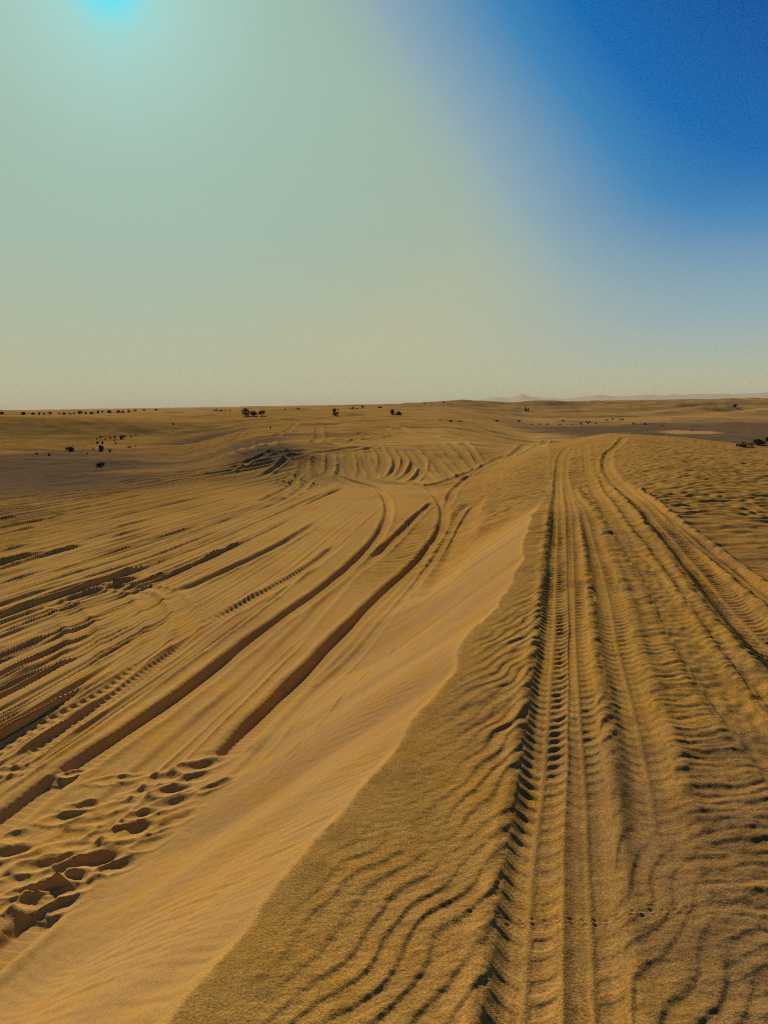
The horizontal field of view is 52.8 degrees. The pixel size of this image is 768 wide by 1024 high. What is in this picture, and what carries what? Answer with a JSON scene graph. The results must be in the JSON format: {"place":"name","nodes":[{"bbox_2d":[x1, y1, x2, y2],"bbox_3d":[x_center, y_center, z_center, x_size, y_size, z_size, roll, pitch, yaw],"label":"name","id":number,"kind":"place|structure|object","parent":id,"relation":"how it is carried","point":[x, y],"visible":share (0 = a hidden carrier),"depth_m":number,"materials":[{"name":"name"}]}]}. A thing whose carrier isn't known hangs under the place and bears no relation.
{"place":"outdoors","nodes":[
{"label":"outdoors","id":0,"kind":"place"},
{"bbox_2d":[0,398,767,1023],"bbox_3d":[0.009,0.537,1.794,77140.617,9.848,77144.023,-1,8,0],"label":"ground","id":1,"kind":"structure","parent":0,"point":[300,722],"depth_m":5.91,"materials":[{"name":"brown sand"}]},
{"bbox_2d":[66,446,74,451],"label":"shrub","id":2,"kind":"object","parent":1,"relation":"on","point":[70,449],"visible":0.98,"depth_m":66.00,"materials":[{"name":"green plant"}]},
{"bbox_2d":[96,461,104,467],"bbox_3d":[-17.694,-2.947,48.285,0.620,0.464,0.663,-4,8,-20],"label":"shrub","id":3,"kind":"object","parent":1,"relation":"on","point":[100,464],"visible":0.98,"depth_m":48.23,"materials":[{"name":"green plant"}]},
{"bbox_2d":[241,408,249,415],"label":"tree","id":4,"kind":"object","parent":1,"relation":"on","point":[244,411],"visible":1,"depth_m":102.64,"materials":[{"name":"green plant"}]},
{"bbox_2d":[736,442,754,447],"bbox_3d":[12.804,-2.356,27.441,0.648,0.271,0.597,3,9,25],"label":"shrub","id":5,"kind":"object","parent":1,"relation":"on","point":[743,444],"visible":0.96,"depth_m":27.41,"materials":[{"name":"green plant"}]},
{"bbox_2d":[752,439,766,444],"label":"shrub","id":6,"kind":"object","parent":1,"relation":"on","point":[758,442],"visible":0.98,"depth_m":57.77,"materials":[{"name":"green plant"}]},
{"bbox_2d":[0,0,767,409],"label":"sky","id":7,"kind":"structure","parent":0,"point":[204,203],"materials":[{"name":"blue"}]},
{"bbox_2d":[476,392,767,401],"bbox_3d":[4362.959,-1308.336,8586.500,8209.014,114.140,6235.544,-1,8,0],"label":"mountains","id":8,"kind":"structure","parent":0,"point":[520,397],"depth_m":8396.40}
]}

